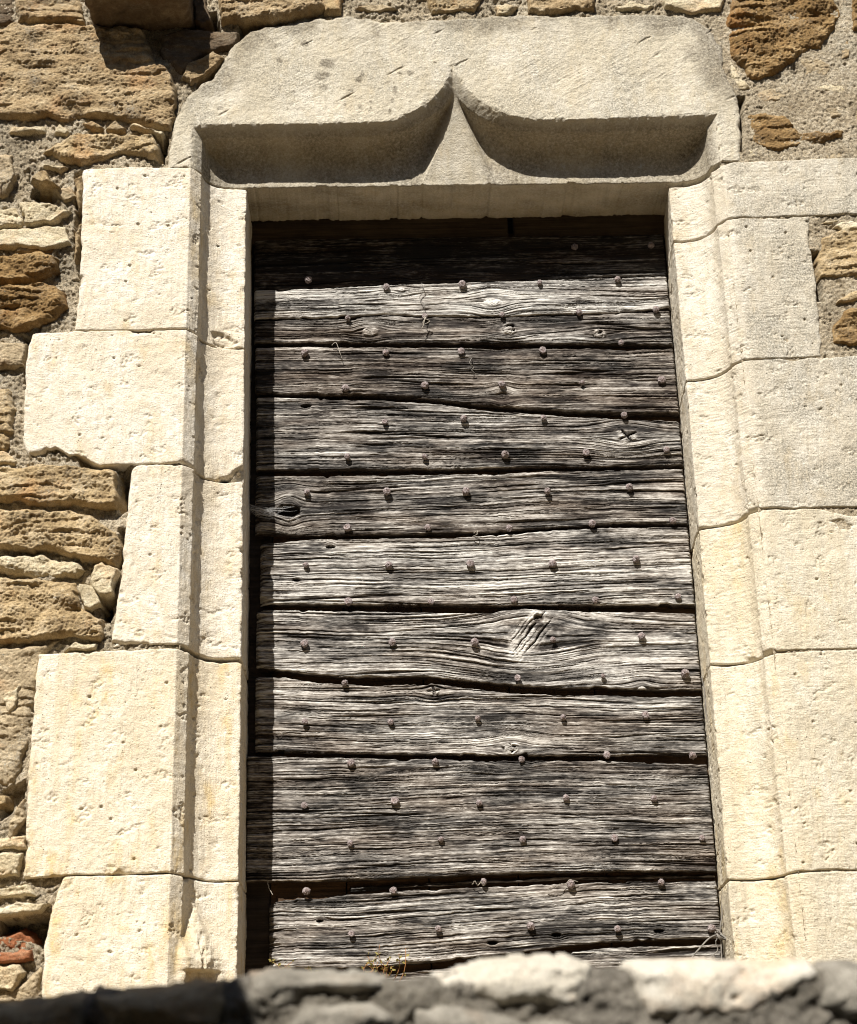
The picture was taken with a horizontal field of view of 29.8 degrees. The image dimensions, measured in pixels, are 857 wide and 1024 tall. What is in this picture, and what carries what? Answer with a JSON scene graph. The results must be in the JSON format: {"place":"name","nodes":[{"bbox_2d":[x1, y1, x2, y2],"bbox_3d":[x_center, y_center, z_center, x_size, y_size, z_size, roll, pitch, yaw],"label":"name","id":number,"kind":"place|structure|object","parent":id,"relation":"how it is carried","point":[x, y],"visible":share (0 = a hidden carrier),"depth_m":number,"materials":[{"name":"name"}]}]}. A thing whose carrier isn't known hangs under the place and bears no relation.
{"place":"outdoors","nodes":[
{"label":"outdoors","id":0,"kind":"place"},
{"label":"terrace","id":1,"kind":"structure","parent":0,"visible":0},
{"bbox_2d":[268,959,293,966],"bbox_3d":[-0.305,0.957,3.369,0.052,0.046,0.030,-11,-23,22],"label":"weed","id":2,"kind":"object","parent":1,"relation":"on","point":[279,964],"visible":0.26,"depth_m":3.37,"materials":[{"name":"yellow plant"}]},
{"bbox_2d":[361,952,380,971],"bbox_3d":[-0.128,0.950,3.372,0.056,0.060,0.026,-1,-21,-2],"label":"weed","id":3,"kind":"object","parent":1,"relation":"on","point":[371,964],"visible":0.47,"depth_m":3.37,"materials":[{"name":"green plant"}]},
{"bbox_2d":[374,945,409,979],"bbox_3d":[-0.080,0.947,3.376,0.077,0.075,0.040,10,-24,-28],"label":"weed","id":4,"kind":"object","parent":1,"relation":"on","point":[385,969],"visible":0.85,"depth_m":3.37,"materials":[{"name":"brown plant"}]},
{"bbox_2d":[0,0,856,1000],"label":"rubble wall","id":5,"kind":"structure","parent":1,"relation":"on","point":[94,84],"depth_m":3.86,"materials":[{"name":"brown stone"}]},
{"bbox_2d":[23,14,856,996],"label":"stone doorway","id":6,"kind":"structure","parent":5,"relation":"attached to","point":[137,762],"depth_m":3.65,"materials":[{"name":"stone"}]},
{"bbox_2d":[249,505,297,518],"bbox_3d":[-0.367,0.001,3.775,0.130,0.036,0.036,9,-24,-26],"label":"cobweb","id":7,"kind":"object","parent":6,"relation":"attached to","point":[270,510],"visible":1,"depth_m":3.76,"materials":[{"name":"fabric"}]},
{"bbox_2d":[245,214,723,979],"bbox_3d":[0.085,0.126,3.814,1.201,2.126,0.146,-1,-21,-1],"label":"plank door","id":8,"kind":"structure","parent":6,"relation":"attached to","point":[503,706],"depth_m":3.73,"materials":[{"name":"grey wood"}]},
{"bbox_2d":[691,676,725,959],"bbox_3d":[0.584,0.670,3.509,0.109,0.652,0.035,1,-21,-6],"label":"wire","id":9,"kind":"object","parent":8,"relation":"hanging from","point":[720,935],"visible":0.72,"depth_m":3.42,"materials":[{"name":"grey metal"}]},
{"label":"ground","id":10,"kind":"structure","parent":0,"visible":0},
{"bbox_2d":[0,953,856,1023],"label":"parapet wall","id":11,"kind":"structure","parent":10,"relation":"on","point":[559,988],"depth_m":1.52,"materials":[{"name":"grey stone"}]}
]}

